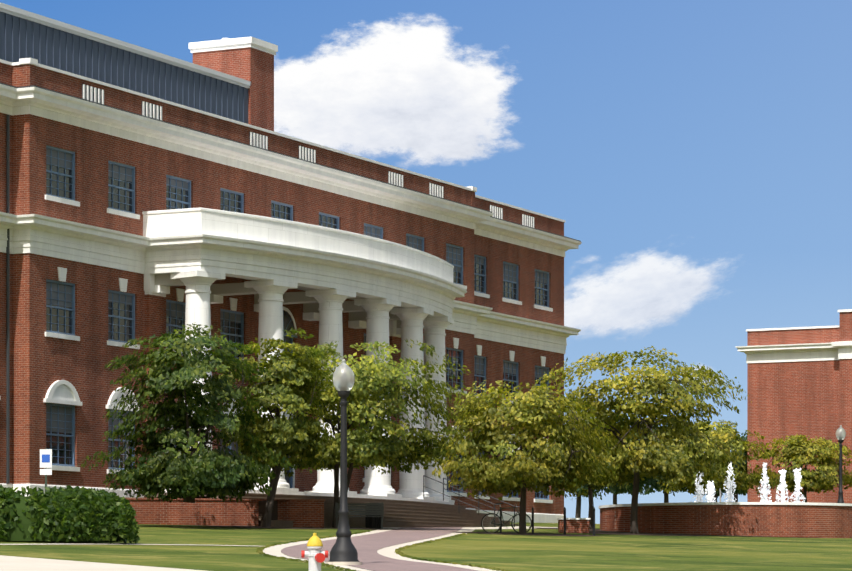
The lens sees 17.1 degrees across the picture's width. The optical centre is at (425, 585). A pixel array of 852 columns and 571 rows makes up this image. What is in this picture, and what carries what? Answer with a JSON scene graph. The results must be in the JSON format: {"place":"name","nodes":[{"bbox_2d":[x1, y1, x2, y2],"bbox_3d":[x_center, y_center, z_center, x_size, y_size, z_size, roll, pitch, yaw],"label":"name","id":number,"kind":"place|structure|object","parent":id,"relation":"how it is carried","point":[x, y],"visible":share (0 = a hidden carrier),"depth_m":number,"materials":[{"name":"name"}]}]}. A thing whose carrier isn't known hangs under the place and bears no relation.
{"place":"outdoors","nodes":[
{"label":"outdoors","id":0,"kind":"place"},
{"bbox_2d":[274,16,517,164],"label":"cloud","id":1,"kind":"structure","parent":0,"point":[421,94],"depth_m":2999.68,"materials":[{"name":"white"}]},
{"bbox_2d":[0,522,851,570],"bbox_3d":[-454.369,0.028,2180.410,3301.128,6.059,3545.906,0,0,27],"label":"ground","id":2,"kind":"structure","parent":0,"point":[205,551],"depth_m":68.80,"materials":[{"name":"green plant"}]},
{"bbox_2d":[40,448,51,490],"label":"parking sign","id":3,"kind":"object","parent":2,"relation":"on","point":[45,458],"visible":0.81,"depth_m":70.79,"materials":[{"name":"white metal"}]},
{"bbox_2d":[0,484,139,543],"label":"hedge","id":4,"kind":"object","parent":2,"relation":"on","point":[69,513],"visible":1,"depth_m":66.43,"materials":[{"name":"green plant"}]},
{"bbox_2d":[76,322,295,502],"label":"tree","id":5,"kind":"object","parent":2,"relation":"on","point":[185,471],"visible":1,"depth_m":91.92,"materials":[{"name":"green plant"}]},
{"bbox_2d":[0,526,557,570],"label":"paths","id":6,"kind":"structure","parent":2,"relation":"on","point":[367,545],"depth_m":59.60,"materials":[{"name":"concrete"}]},
{"bbox_2d":[301,533,327,570],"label":"fire hydrant","id":7,"kind":"object","parent":6,"relation":"on","point":[316,555],"visible":1,"depth_m":44.73,"materials":[{"name":"white metal"}]},
{"bbox_2d":[256,530,510,570],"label":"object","id":8,"kind":"structure","parent":6,"relation":"on","point":[262,548],"depth_m":61.48,"materials":[{"name":"beige concrete"}]},
{"bbox_2d":[423,475,519,526],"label":"step handrails","id":9,"kind":"object","parent":6,"relation":"on","point":[443,483],"visible":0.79,"depth_m":112.51,"materials":[{"name":"black metal"}]},
{"bbox_2d":[218,327,342,526],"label":"tree","id":10,"kind":"object","parent":2,"relation":"on","point":[276,433],"visible":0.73,"depth_m":96.26,"materials":[{"name":"green plant"}]},
{"bbox_2d":[0,207,580,527],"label":"portico","id":11,"kind":"structure","parent":2,"relation":"on","point":[169,248],"depth_m":104.31,"materials":[{"name":"white paint"}]},
{"bbox_2d":[180,277,450,499],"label":"portico columns","id":12,"kind":"structure","parent":11,"relation":"attached to","point":[271,301],"depth_m":109.94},
{"bbox_2d":[0,58,581,522],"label":"building","id":13,"kind":"structure","parent":2,"relation":"on","point":[90,152],"depth_m":101.73,"materials":[{"name":"brick"}]},
{"bbox_2d":[0,2,277,130],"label":"penthouse","id":14,"kind":"object","parent":13,"relation":"on","point":[232,78],"visible":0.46,"depth_m":107.95,"materials":[{"name":"grey metal"}]},
{"bbox_2d":[325,359,361,565],"bbox_3d":[-1.582,-2.240,54.621,0.720,4.260,0.720,0,0,27],"label":"lamp post","id":15,"kind":"object","parent":2,"relation":"on","point":[343,551],"visible":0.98,"depth_m":54.53,"materials":[{"name":"black metal"}]},
{"bbox_2d":[260,339,482,527],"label":"tree","id":16,"kind":"object","parent":2,"relation":"on","point":[367,446],"visible":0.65,"depth_m":98.61,"materials":[{"name":"green plant"}]},
{"bbox_2d":[124,497,851,537],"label":"site walls","id":17,"kind":"structure","parent":2,"relation":"on","point":[800,519],"depth_m":105.20,"materials":[{"name":"brick"}]},
{"bbox_2d":[215,526,818,537],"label":"mulch beds","id":18,"kind":"object","parent":2,"relation":"on","point":[598,531],"visible":0.73,"depth_m":98.98,"materials":[{"name":"brown soil"}]},
{"bbox_2d":[335,502,383,528],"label":"bench","id":19,"kind":"object","parent":18,"relation":"on","point":[381,508],"visible":0.96,"depth_m":99.60,"materials":[{"name":"grey paint"}]},
{"bbox_2d":[365,505,380,527],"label":"trash bin","id":20,"kind":"object","parent":18,"relation":"on","point":[372,522],"visible":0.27,"depth_m":100.67,"materials":[{"name":"black metal"}]},
{"bbox_2d":[481,503,531,532],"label":"bicycle","id":21,"kind":"object","parent":18,"relation":"on","point":[513,517],"visible":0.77,"depth_m":97.48,"materials":[{"name":"black metal"}]},
{"bbox_2d":[432,380,623,533],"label":"tree","id":22,"kind":"object","parent":18,"relation":"on","point":[495,473],"visible":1,"depth_m":95.99,"materials":[{"name":"green plant"}]},
{"bbox_2d":[500,507,594,535],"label":"bollards","id":23,"kind":"object","parent":18,"relation":"on","point":[564,520],"visible":0.75,"depth_m":97.17,"materials":[{"name":"black metal"}]},
{"bbox_2d":[515,398,631,528],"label":"tree","id":24,"kind":"object","parent":2,"relation":"on","point":[590,487],"visible":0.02,"depth_m":111.93,"materials":[{"name":"green plant"}]},
{"bbox_2d":[582,489,605,499],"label":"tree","id":25,"kind":"object","parent":2,"relation":"on","point":[594,494],"visible":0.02,"depth_m":301.87,"materials":[{"name":"green plant"}]},
{"bbox_2d":[564,440,629,517],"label":"tree","id":26,"kind":"object","parent":2,"relation":"on","point":[606,490],"visible":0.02,"depth_m":229.94,"materials":[{"name":"green plant"}]},
{"bbox_2d":[526,346,751,533],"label":"tree","id":27,"kind":"object","parent":2,"relation":"on","point":[636,460],"visible":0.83,"depth_m":101.97,"materials":[{"name":"green plant"}]},
{"bbox_2d":[608,414,675,503],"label":"tree","id":28,"kind":"object","parent":2,"relation":"on","point":[616,493],"depth_m":260.06,"materials":[{"name":"green plant"}]},
{"bbox_2d":[626,426,692,502],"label":"tree","id":29,"kind":"object","parent":2,"relation":"on","point":[651,481],"visible":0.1,"depth_m":239.00,"materials":[{"name":"green plant"}]},
{"bbox_2d":[672,421,746,501],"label":"tree","id":30,"kind":"object","parent":2,"relation":"on","point":[717,494],"depth_m":215.10,"materials":[{"name":"green plant"}]},
{"bbox_2d":[649,419,787,499],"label":"tree","id":31,"kind":"object","parent":2,"relation":"on","point":[725,439],"visible":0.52,"depth_m":125.60,"materials":[{"name":"green plant"}]},
{"bbox_2d":[723,435,746,501],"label":"tree","id":32,"kind":"object","parent":2,"relation":"on","point":[745,454],"visible":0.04,"depth_m":249.31,"materials":[{"name":"green plant"}]},
{"bbox_2d":[735,309,851,503],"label":"building","id":33,"kind":"structure","parent":2,"relation":"on","point":[799,380],"depth_m":138.96,"materials":[{"name":"brick"}]},
{"bbox_2d":[752,434,851,501],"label":"tree","id":34,"kind":"object","parent":2,"relation":"on","point":[798,451],"visible":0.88,"depth_m":131.27,"materials":[{"name":"green plant"}]},
{"bbox_2d":[836,425,845,502],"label":"lamp post","id":35,"kind":"object","parent":2,"relation":"on","point":[840,434],"visible":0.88,"depth_m":118.15,"materials":[{"name":"black metal"}]},
{"bbox_2d":[0,0,851,523],"label":"sky","id":36,"kind":"structure","parent":0,"point":[715,135],"materials":[{"name":"blue"}]},
{"bbox_2d":[564,254,712,333],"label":"cloud","id":37,"kind":"structure","parent":0,"point":[643,291],"depth_m":3203.86,"materials":[{"name":"white"}]},
{"bbox_2d":[690,462,805,501],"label":"fountain jets","id":38,"kind":"object","parent":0,"point":[764,491],"visible":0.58,"depth_m":107.80,"materials":[{"name":"white liquid"}]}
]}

